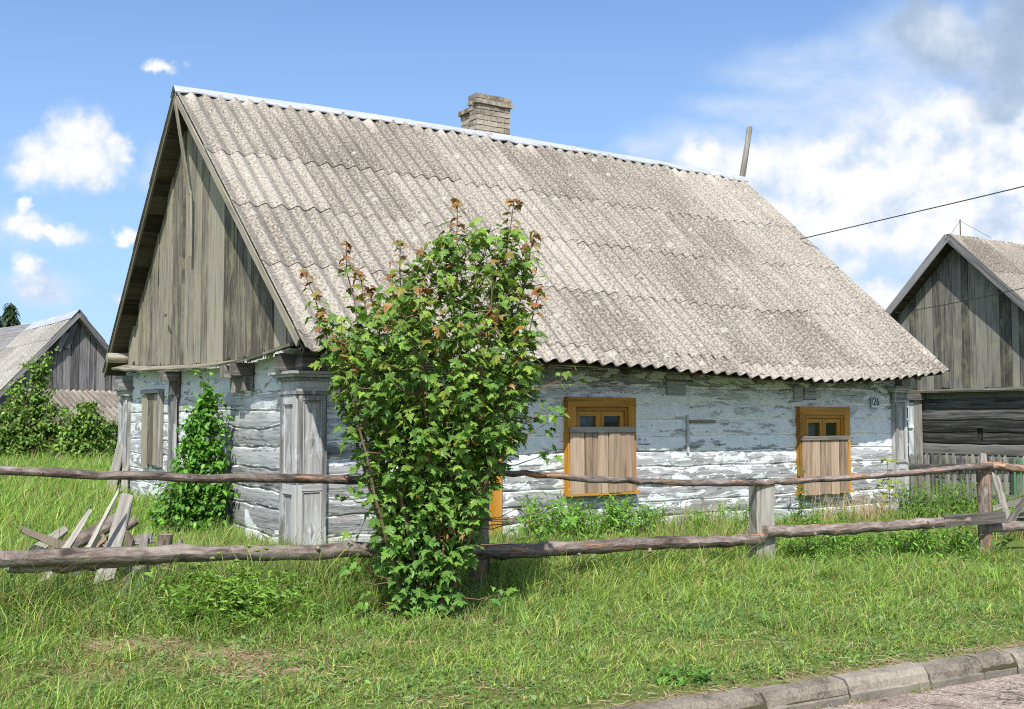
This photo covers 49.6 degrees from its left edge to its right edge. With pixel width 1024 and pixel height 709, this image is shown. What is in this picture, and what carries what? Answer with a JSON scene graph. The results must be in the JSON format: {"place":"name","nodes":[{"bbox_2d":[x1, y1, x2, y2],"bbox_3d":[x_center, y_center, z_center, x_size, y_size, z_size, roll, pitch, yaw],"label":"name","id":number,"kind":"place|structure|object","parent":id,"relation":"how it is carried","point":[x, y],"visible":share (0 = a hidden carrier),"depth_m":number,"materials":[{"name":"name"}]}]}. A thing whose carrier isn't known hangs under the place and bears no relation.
{"place":"outdoors","nodes":[
{"label":"outdoors","id":0,"kind":"place"},
{"bbox_2d":[92,534,106,546],"bbox_3d":[-3.361,1.558,8.757,0.084,0.262,0.306,-3,-5,43],"label":"plank","id":1,"kind":"object","parent":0,"point":[102,538],"visible":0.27,"depth_m":8.84,"materials":[{"name":"beige wood"}]},
{"bbox_2d":[0,476,1023,708],"bbox_3d":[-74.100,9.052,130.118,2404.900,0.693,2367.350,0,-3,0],"label":"ground","id":2,"kind":"structure","parent":0,"point":[1015,544],"depth_m":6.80,"materials":[{"name":"green plant"}]},
{"bbox_2d":[1,302,20,327],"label":"conifer","id":3,"kind":"object","parent":2,"relation":"on","point":[9,316],"visible":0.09,"depth_m":62.00,"materials":[{"name":"green plant"}]},
{"bbox_2d":[0,346,78,460],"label":"bush","id":4,"kind":"object","parent":2,"relation":"on","point":[28,437],"visible":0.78,"depth_m":27.20,"materials":[{"name":"green plant"}]},
{"bbox_2d":[0,309,119,449],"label":"barn","id":5,"kind":"structure","parent":2,"relation":"on","point":[77,338],"depth_m":32.02,"materials":[{"name":"grey wood"}]},
{"bbox_2d":[41,509,91,580],"bbox_3d":[-3.420,1.461,8.516,0.069,0.515,0.416,-2,-4,35],"label":"slat","id":6,"kind":"object","parent":2,"relation":"on","point":[69,543],"visible":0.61,"depth_m":8.56,"materials":[{"name":"grey wood"}]},
{"bbox_2d":[52,386,117,460],"bbox_3d":[-10.372,1.847,26.978,1.723,2.154,1.392,0,-3,0],"label":"bush","id":7,"kind":"object","parent":2,"relation":"on","point":[90,428],"visible":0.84,"depth_m":26.72,"materials":[{"name":"green plant"}]},
{"bbox_2d":[72,488,118,576],"bbox_3d":[-3.187,1.353,8.485,0.047,0.651,0.389,-3,-4,37],"label":"slat","id":8,"kind":"object","parent":2,"relation":"on","point":[95,534],"visible":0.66,"depth_m":8.51,"materials":[{"name":"grey wood"}]},
{"bbox_2d":[93,493,132,583],"bbox_3d":[-3.124,1.441,8.713,0.147,0.676,0.407,0,-3,6],"label":"plank","id":9,"kind":"object","parent":2,"relation":"on","point":[117,533],"visible":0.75,"depth_m":8.75,"materials":[{"name":"grey wood"}]},
{"bbox_2d":[107,440,122,491],"bbox_3d":[-5.923,1.590,16.576,0.195,1.177,0.710,0,-3,0],"label":"board","id":10,"kind":"object","parent":2,"relation":"on","point":[116,462],"visible":0.42,"depth_m":16.57,"materials":[{"name":"grey wood"}]},
{"bbox_2d":[120,461,128,492],"bbox_3d":[-5.740,1.731,16.437,0.110,0.985,0.531,1,-3,-12],"label":"board","id":11,"kind":"object","parent":2,"relation":"on","point":[125,482],"visible":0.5,"depth_m":16.35,"materials":[{"name":"grey wood"}]},
{"bbox_2d":[122,530,133,595],"bbox_3d":[-2.956,1.692,8.496,0.074,0.696,0.122,0,-3,-6],"label":"stake","id":12,"kind":"object","parent":2,"relation":"on","point":[129,538],"visible":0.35,"depth_m":8.52,"materials":[{"name":"grey wood"}]},
{"bbox_2d":[136,533,148,593],"bbox_3d":[-2.851,1.726,8.574,0.094,0.678,0.122,0,-3,0],"label":"stake","id":13,"kind":"object","parent":2,"relation":"on","point":[144,538],"visible":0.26,"depth_m":8.60,"materials":[{"name":"grey wood"}]},
{"bbox_2d":[133,532,154,545],"bbox_3d":[-2.893,1.442,8.649,0.220,0.093,0.062,3,-5,-44],"label":"plank","id":14,"kind":"object","parent":13,"relation":"on","point":[137,539],"visible":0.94,"depth_m":8.64,"materials":[{"name":"grey wood"}]},
{"bbox_2d":[158,534,172,585],"bbox_3d":[-2.745,1.735,8.740,0.112,0.626,0.153,0,-3,0],"label":"stake","id":15,"kind":"object","parent":2,"relation":"on","point":[163,539],"visible":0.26,"depth_m":8.73,"materials":[{"name":"brown wood"}]},
{"bbox_2d":[0,447,347,588],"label":"meadow grass","id":16,"kind":"structure","parent":2,"relation":"on","point":[34,491],"depth_m":14.56,"materials":[{"name":"green plant"}]},
{"bbox_2d":[144,367,240,535],"bbox_3d":[-3.607,1.188,12.512,1.022,2.096,0.755,1,-4,-21],"label":"shrub","id":17,"kind":"object","parent":2,"relation":"on","point":[198,502],"visible":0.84,"depth_m":12.39,"materials":[{"name":"green plant"}]},
{"bbox_2d":[95,544,325,634],"bbox_3d":[-2.109,1.679,7.817,1.587,0.625,0.914,0,-3,7],"label":"clump","id":18,"kind":"object","parent":2,"relation":"on","point":[235,591],"visible":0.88,"depth_m":7.75,"materials":[{"name":"green plant"}]},
{"bbox_2d":[299,198,588,619],"bbox_3d":[-0.565,0.411,8.356,1.828,3.252,1.590,-2,-4,36],"label":"maple sapling","id":19,"kind":"object","parent":2,"relation":"on","point":[452,509],"visible":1,"depth_m":8.15,"materials":[{"name":"green plant"}]},
{"bbox_2d":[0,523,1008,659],"bbox_3d":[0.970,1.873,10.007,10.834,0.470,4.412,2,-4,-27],"label":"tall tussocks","id":20,"kind":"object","parent":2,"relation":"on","point":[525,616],"visible":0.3,"depth_m":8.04,"materials":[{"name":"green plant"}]},
{"bbox_2d":[0,500,1020,650],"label":"seed stalks","id":21,"kind":"object","parent":2,"relation":"on","point":[374,572],"visible":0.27,"depth_m":8.81,"materials":[{"name":"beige plant"}]},
{"bbox_2d":[0,453,1023,590],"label":"pole fence","id":22,"kind":"object","parent":2,"relation":"on","point":[762,526],"visible":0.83,"depth_m":9.68,"materials":[{"name":"grey wood"}]},
{"bbox_2d":[0,549,1023,708],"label":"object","id":23,"kind":"object","parent":2,"relation":"on","point":[411,697],"visible":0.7,"depth_m":7.12,"materials":[{"name":"green plant"}]},
{"bbox_2d":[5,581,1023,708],"bbox_3d":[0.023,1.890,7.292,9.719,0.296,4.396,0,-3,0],"label":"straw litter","id":24,"kind":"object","parent":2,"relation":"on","point":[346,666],"visible":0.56,"depth_m":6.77,"materials":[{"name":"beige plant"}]},
{"bbox_2d":[102,85,949,544],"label":"log cottage","id":25,"kind":"structure","parent":2,"relation":"on","point":[694,323],"depth_m":14.08,"materials":[{"name":"grey wood"}]},
{"bbox_2d":[140,389,164,467],"bbox_3d":[-5.040,1.037,15.473,0.081,1.108,1.001,2,-4,-33],"label":"boarded window","id":26,"kind":"structure","parent":25,"relation":"in","point":[152,423],"depth_m":15.41,"materials":[{"name":"grey wood"}]},
{"bbox_2d":[413,391,501,541],"bbox_3d":[-0.590,1.288,11.856,1.080,1.770,0.107,2,-4,-33],"label":"door","id":27,"kind":"structure","parent":25,"relation":"in","point":[495,507],"depth_m":12.05,"materials":[{"name":"paint"}]},
{"bbox_2d":[563,397,639,496],"bbox_3d":[1.031,1.065,12.918,1.040,1.130,0.236,2,-4,-33],"label":"window","id":28,"kind":"structure","parent":25,"relation":"in","point":[598,450],"depth_m":12.83,"materials":[{"name":"paint"}]},
{"bbox_2d":[739,126,751,176],"bbox_3d":[4.025,-1.493,19.437,0.424,5.081,0.228,-1,-4,21],"label":"pole","id":29,"kind":"object","parent":25,"relation":"attached to","point":[743,168],"visible":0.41,"depth_m":19.48,"materials":[{"name":"grey wood"}]},
{"bbox_2d":[795,406,854,495],"bbox_3d":[4.202,1.292,14.948,1.020,1.177,0.236,2,-4,-33],"label":"window","id":30,"kind":"structure","parent":25,"relation":"in","point":[823,455],"depth_m":14.85,"materials":[{"name":"paint"}]},
{"bbox_2d":[800,186,1023,238],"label":"power cable","id":31,"kind":"object","parent":25,"relation":"attached to","point":[915,211],"visible":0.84,"depth_m":16.09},
{"bbox_2d":[518,492,556,536],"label":"leafy weed","id":32,"kind":"object","parent":2,"relation":"on","point":[535,500],"visible":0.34,"depth_m":12.15,"materials":[{"name":"green plant"}]},
{"bbox_2d":[514,495,565,562],"bbox_3d":[0.249,1.725,10.779,0.432,0.703,0.558,-3,-5,45],"label":"flowering weed","id":33,"kind":"object","parent":2,"relation":"on","point":[541,523],"visible":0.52,"depth_m":10.84,"materials":[{"name":"green plant"}]},
{"bbox_2d":[523,498,563,540],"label":"leafy weed","id":34,"kind":"object","parent":2,"relation":"on","point":[533,523],"visible":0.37,"depth_m":11.79,"materials":[{"name":"green plant"}]},
{"bbox_2d":[540,494,578,540],"bbox_3d":[0.518,1.804,11.856,0.542,0.607,0.503,-2,-4,30],"label":"leafy weed","id":35,"kind":"object","parent":2,"relation":"on","point":[564,527],"visible":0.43,"depth_m":11.85,"materials":[{"name":"green plant"}]},
{"bbox_2d":[551,496,586,538],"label":"leafy weed","id":36,"kind":"object","parent":2,"relation":"on","point":[573,527],"visible":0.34,"depth_m":12.05,"materials":[{"name":"green plant"}]},
{"bbox_2d":[555,489,595,533],"bbox_3d":[0.681,1.806,12.450,0.501,0.606,0.540,2,-4,-26],"label":"leafy weed","id":37,"kind":"object","parent":2,"relation":"on","point":[575,503],"visible":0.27,"depth_m":12.36,"materials":[{"name":"green plant"}]},
{"bbox_2d":[570,504,602,540],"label":"leafy weed","id":38,"kind":"object","parent":2,"relation":"on","point":[587,524],"visible":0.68,"depth_m":12.05,"materials":[{"name":"green plant"}]},
{"bbox_2d":[587,508,613,538],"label":"leafy weed","id":39,"kind":"object","parent":2,"relation":"on","point":[606,521],"visible":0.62,"depth_m":12.19,"materials":[{"name":"green plant"}]},
{"bbox_2d":[587,506,617,535],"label":"leafy weed","id":40,"kind":"object","parent":2,"relation":"on","point":[604,519],"visible":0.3,"depth_m":12.36,"materials":[{"name":"green plant"}]},
{"bbox_2d":[596,494,632,530],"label":"leafy weed","id":41,"kind":"object","parent":2,"relation":"on","point":[605,508],"visible":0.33,"depth_m":12.62,"materials":[{"name":"green plant"}]},
{"bbox_2d":[602,493,641,537],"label":"leafy weed","id":42,"kind":"object","parent":2,"relation":"on","point":[616,524],"visible":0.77,"depth_m":12.33,"materials":[{"name":"green plant"}]},
{"bbox_2d":[607,492,646,531],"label":"leafy weed","id":43,"kind":"object","parent":2,"relation":"on","point":[628,515],"visible":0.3,"depth_m":12.67,"materials":[{"name":"green plant"}]},
{"bbox_2d":[620,496,657,536],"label":"leafy weed","id":44,"kind":"object","parent":2,"relation":"on","point":[641,521],"visible":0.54,"depth_m":12.57,"materials":[{"name":"green plant"}]},
{"bbox_2d":[628,498,667,530],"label":"leafy weed","id":45,"kind":"object","parent":2,"relation":"on","point":[650,512],"visible":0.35,"depth_m":12.82,"materials":[{"name":"green plant"}]},
{"bbox_2d":[641,502,671,535],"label":"leafy weed","id":46,"kind":"object","parent":2,"relation":"on","point":[650,515],"visible":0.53,"depth_m":12.57,"materials":[{"name":"green plant"}]},
{"bbox_2d":[646,657,712,688],"bbox_3d":[0.987,1.867,6.444,0.359,0.164,0.363,-2,-4,25],"label":"leafy weed","id":47,"kind":"object","parent":2,"relation":"on","point":[703,672],"visible":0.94,"depth_m":6.41,"materials":[{"name":"green plant"}]},
{"bbox_2d":[685,510,705,535],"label":"leafy weed","id":48,"kind":"object","parent":2,"relation":"on","point":[699,522],"visible":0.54,"depth_m":12.65,"materials":[{"name":"green plant"}]},
{"bbox_2d":[694,503,722,531],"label":"leafy weed","id":49,"kind":"object","parent":2,"relation":"on","point":[709,518],"visible":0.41,"depth_m":13.10,"materials":[{"name":"green plant"}]},
{"bbox_2d":[715,500,736,525],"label":"leafy weed","id":50,"kind":"object","parent":2,"relation":"on","point":[724,510],"visible":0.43,"depth_m":13.52,"materials":[{"name":"green plant"}]},
{"bbox_2d":[721,510,747,530],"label":"leafy weed","id":51,"kind":"object","parent":2,"relation":"on","point":[737,520],"visible":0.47,"depth_m":13.11,"materials":[{"name":"green plant"}]},
{"bbox_2d":[728,499,748,526],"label":"leafy weed","id":52,"kind":"object","parent":2,"relation":"on","point":[746,509],"visible":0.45,"depth_m":13.44,"materials":[{"name":"green plant"}]},
{"bbox_2d":[602,477,914,533],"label":"dry stalks","id":53,"kind":"object","parent":2,"relation":"on","point":[863,509],"visible":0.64,"depth_m":14.49,"materials":[{"name":"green plant"}]},
{"bbox_2d":[775,537,802,561],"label":"leafy weed","id":54,"kind":"object","parent":2,"relation":"on","point":[788,546],"visible":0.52,"depth_m":11.33,"materials":[{"name":"green plant"}]},
{"bbox_2d":[775,537,804,558],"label":"leafy weed","id":55,"kind":"object","parent":2,"relation":"on","point":[783,546],"visible":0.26,"depth_m":11.45,"materials":[{"name":"green plant"}]},
{"bbox_2d":[779,509,803,524],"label":"leafy weed","id":56,"kind":"object","parent":2,"relation":"on","point":[784,516],"visible":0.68,"depth_m":13.87,"materials":[{"name":"green plant"}]},
{"bbox_2d":[791,462,810,521],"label":"leafy weed","id":57,"kind":"object","parent":2,"relation":"on","point":[801,507],"visible":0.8,"depth_m":14.23,"materials":[{"name":"green plant"}]},
{"bbox_2d":[788,536,815,561],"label":"leafy weed","id":58,"kind":"object","parent":2,"relation":"on","point":[806,542],"visible":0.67,"depth_m":11.20,"materials":[{"name":"green plant"}]},
{"bbox_2d":[804,503,827,524],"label":"leafy weed","id":59,"kind":"object","parent":2,"relation":"on","point":[817,516],"visible":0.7,"depth_m":13.81,"materials":[{"name":"green plant"}]},
{"bbox_2d":[609,646,1023,708],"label":"kerb","id":60,"kind":"structure","parent":2,"relation":"on","point":[882,682],"depth_m":6.55,"materials":[{"name":"concrete"}]},
{"bbox_2d":[809,535,844,554],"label":"leafy weed","id":61,"kind":"object","parent":2,"relation":"on","point":[829,542],"visible":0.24,"depth_m":11.49,"materials":[{"name":"green plant"}]},
{"bbox_2d":[810,540,844,567],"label":"leafy weed","id":62,"kind":"object","parent":2,"relation":"on","point":[820,555],"visible":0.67,"depth_m":11.02,"materials":[{"name":"green plant"}]},
{"bbox_2d":[803,534,858,563],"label":"leafy weed","id":63,"kind":"object","parent":2,"relation":"on","point":[831,546],"visible":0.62,"depth_m":11.15,"materials":[{"name":"green plant"}]},
{"bbox_2d":[829,534,847,557],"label":"leafy weed","id":64,"kind":"object","parent":2,"relation":"on","point":[844,545],"visible":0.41,"depth_m":11.51,"materials":[{"name":"green plant"}]},
{"bbox_2d":[835,501,857,522],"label":"leafy weed","id":65,"kind":"object","parent":2,"relation":"on","point":[845,513],"visible":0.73,"depth_m":14.28,"materials":[{"name":"green plant"}]},
{"bbox_2d":[830,520,885,554],"bbox_3d":[3.628,1.960,11.658,0.604,0.417,0.419,-2,-4,28],"label":"leafy weed","id":66,"kind":"object","parent":2,"relation":"on","point":[854,538],"visible":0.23,"depth_m":11.69,"materials":[{"name":"green plant"}]},
{"bbox_2d":[847,531,899,557],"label":"leafy weed","id":67,"kind":"object","parent":2,"relation":"on","point":[870,540],"visible":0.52,"depth_m":11.49,"materials":[{"name":"green plant"}]},
{"bbox_2d":[865,536,889,555],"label":"leafy weed","id":68,"kind":"object","parent":2,"relation":"on","point":[878,545],"visible":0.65,"depth_m":11.28,"materials":[{"name":"green plant"}]},
{"bbox_2d":[740,654,1017,708],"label":"kerb bedding","id":69,"kind":"object","parent":2,"relation":"on","point":[990,668],"visible":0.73,"depth_m":6.82,"materials":[{"name":"grey concrete"}]},
{"bbox_2d":[856,531,901,554],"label":"leafy weed","id":70,"kind":"object","parent":2,"relation":"on","point":[885,542],"visible":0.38,"depth_m":11.62,"materials":[{"name":"green plant"}]},
{"bbox_2d":[871,458,903,512],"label":"maple seedling","id":71,"kind":"object","parent":2,"relation":"on","point":[889,481],"visible":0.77,"depth_m":14.97,"materials":[{"name":"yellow plant"}]},
{"bbox_2d":[870,533,907,551],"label":"leafy weed","id":72,"kind":"object","parent":2,"relation":"on","point":[895,543],"visible":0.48,"depth_m":11.74,"materials":[{"name":"green plant"}]},
{"bbox_2d":[807,675,999,708],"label":"gutter grass","id":73,"kind":"structure","parent":2,"relation":"on","point":[883,697],"depth_m":6.57,"materials":[{"name":"green plant"}]},
{"bbox_2d":[875,529,932,550],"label":"leafy weed","id":74,"kind":"object","parent":2,"relation":"on","point":[909,538],"visible":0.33,"depth_m":11.89,"materials":[{"name":"green plant"}]},
{"bbox_2d":[897,478,921,512],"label":"leafy weed","id":75,"kind":"object","parent":2,"relation":"on","point":[914,495],"visible":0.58,"depth_m":15.53,"materials":[{"name":"green plant"}]},
{"bbox_2d":[893,481,929,518],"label":"leafy weed","id":76,"kind":"object","parent":2,"relation":"on","point":[907,509],"visible":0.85,"depth_m":14.52,"materials":[{"name":"green plant"}]},
{"bbox_2d":[898,529,929,557],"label":"leafy weed","id":77,"kind":"object","parent":2,"relation":"on","point":[907,538],"visible":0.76,"depth_m":11.53,"materials":[{"name":"green plant"}]},
{"bbox_2d":[893,530,945,557],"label":"leafy weed","id":78,"kind":"object","parent":2,"relation":"on","point":[939,534],"visible":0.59,"depth_m":11.62,"materials":[{"name":"green plant"}]},
{"bbox_2d":[915,529,939,552],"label":"leafy weed","id":79,"kind":"object","parent":2,"relation":"on","point":[927,539],"visible":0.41,"depth_m":11.89,"materials":[{"name":"green plant"}]},
{"bbox_2d":[913,486,943,517],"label":"leafy weed","id":80,"kind":"object","parent":2,"relation":"on","point":[929,501],"visible":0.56,"depth_m":14.70,"materials":[{"name":"green plant"}]},
{"bbox_2d":[911,483,951,517],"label":"leafy weed","id":81,"kind":"object","parent":2,"relation":"on","point":[931,506],"visible":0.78,"depth_m":14.35,"materials":[{"name":"green plant"}]},
{"bbox_2d":[923,474,964,512],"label":"leafy weed","id":82,"kind":"object","parent":2,"relation":"on","point":[943,494],"visible":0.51,"depth_m":15.54,"materials":[{"name":"green plant"}]},
{"bbox_2d":[937,527,956,548],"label":"leafy weed","id":83,"kind":"object","parent":2,"relation":"on","point":[945,534],"visible":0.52,"depth_m":12.02,"materials":[{"name":"green plant"}]},
{"bbox_2d":[924,530,972,560],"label":"leafy weed","id":84,"kind":"object","parent":2,"relation":"on","point":[935,544],"visible":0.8,"depth_m":11.46,"materials":[{"name":"green plant"}]},
{"bbox_2d":[933,479,972,514],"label":"leafy weed","id":85,"kind":"object","parent":2,"relation":"on","point":[950,495],"visible":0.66,"depth_m":14.78,"materials":[{"name":"green plant"}]},
{"bbox_2d":[886,219,1023,488],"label":"log house","id":86,"kind":"structure","parent":2,"relation":"on","point":[970,403],"depth_m":21.55,"materials":[{"name":"grey wood"}]},
{"bbox_2d":[907,402,914,479],"bbox_3d":[7.905,1.825,22.729,0.090,1.680,0.850,2,-4,-33],"label":"white door","id":87,"kind":"structure","parent":86,"relation":"in","point":[910,405],"depth_m":22.43,"materials":[{"name":"paint"}]},
{"bbox_2d":[897,288,1022,312],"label":"thin wire","id":88,"kind":"object","parent":86,"relation":"attached to","point":[962,301],"visible":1,"depth_m":19.73,"materials":[{"name":"metal"}]},
{"bbox_2d":[938,527,972,549],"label":"leafy weed","id":89,"kind":"object","parent":2,"relation":"on","point":[954,537],"visible":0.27,"depth_m":12.01,"materials":[{"name":"green plant"}]},
{"bbox_2d":[943,473,977,513],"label":"leafy weed","id":90,"kind":"object","parent":2,"relation":"on","point":[971,489],"visible":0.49,"depth_m":15.26,"materials":[{"name":"green plant"}]},
{"bbox_2d":[949,532,974,555],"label":"leafy weed","id":91,"kind":"object","parent":2,"relation":"on","point":[962,543],"visible":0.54,"depth_m":11.75,"materials":[{"name":"green plant"}]},
{"bbox_2d":[946,528,982,558],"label":"leafy weed","id":92,"kind":"object","parent":2,"relation":"on","point":[958,538],"visible":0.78,"depth_m":11.63,"materials":[{"name":"green plant"}]},
{"bbox_2d":[907,452,1023,509],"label":"picket fence","id":93,"kind":"object","parent":2,"relation":"on","point":[932,464],"visible":0.48,"depth_m":16.75,"materials":[{"name":"grey wood"}]},
{"bbox_2d":[956,489,976,513],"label":"leafy weed","id":94,"kind":"object","parent":2,"relation":"on","point":[972,506],"visible":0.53,"depth_m":14.65,"materials":[{"name":"green plant"}]},
{"bbox_2d":[953,526,1007,551],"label":"leafy weed","id":95,"kind":"object","parent":2,"relation":"on","point":[976,536],"visible":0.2,"depth_m":12.12,"materials":[{"name":"green plant"}]},
{"bbox_2d":[992,472,1009,520],"bbox_3d":[5.830,1.733,13.179,0.082,0.667,0.267,2,-4,-27],"label":"board","id":96,"kind":"object","parent":2,"relation":"on","point":[1000,493],"visible":0.85,"depth_m":13.18,"materials":[{"name":"grey wood"}]},
{"bbox_2d":[993,497,1023,511],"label":"board","id":97,"kind":"object","parent":96,"relation":"on","point":[997,507],"visible":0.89,"depth_m":13.16,"materials":[{"name":"grey wood"}]},
{"bbox_2d":[999,498,1023,535],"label":"board","id":98,"kind":"object","parent":2,"relation":"on","point":[1016,512],"visible":0.62,"depth_m":12.78,"materials":[{"name":"grey wood"}]},
{"bbox_2d":[1009,459,1021,494],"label":"green gate","id":99,"kind":"structure","parent":2,"relation":"on","point":[1015,489],"depth_m":19.20,"materials":[{"name":"paint"}]},
{"bbox_2d":[0,493,1023,615],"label":"yard grass","id":100,"kind":"structure","parent":0,"point":[496,533],"depth_m":11.52,"materials":[{"name":"green plant"}]},
{"bbox_2d":[48,513,114,548],"bbox_3d":[-3.459,1.477,8.981,0.624,0.407,0.133,1,-4,-19],"label":"log","id":101,"kind":"object","parent":100,"relation":"on","point":[90,530],"visible":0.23,"depth_m":8.95,"materials":[{"name":"grey wood"}]},
{"bbox_2d":[6,525,67,574],"bbox_3d":[-3.795,1.557,8.813,0.514,0.357,0.090,3,-5,-42],"label":"plank","id":102,"kind":"object","parent":101,"relation":"on","point":[62,533],"visible":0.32,"depth_m":8.92,"materials":[{"name":"grey wood"}]},
{"bbox_2d":[20,525,77,547],"bbox_3d":[-3.559,1.493,8.728,0.626,0.316,0.062,1,-3,-10],"label":"plank","id":103,"kind":"object","parent":101,"relation":"on","point":[49,541],"visible":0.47,"depth_m":8.70,"materials":[{"name":"brown wood"}]},
{"bbox_2d":[100,517,138,546],"bbox_3d":[-3.289,1.506,9.179,0.390,0.312,0.088,2,-4,-33],"label":"log","id":104,"kind":"object","parent":100,"relation":"on","point":[133,522],"visible":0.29,"depth_m":9.23,"materials":[{"name":"brown wood"}]},
{"bbox_2d":[0,0,1023,344],"label":"sky","id":105,"kind":"structure","parent":0,"point":[858,112],"materials":[{"name":"blue"}]},
{"bbox_2d":[823,673,1023,708],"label":"road","id":106,"kind":"structure","parent":0,"point":[1005,692],"depth_m":6.57,"materials":[{"name":"grey asphalt"}]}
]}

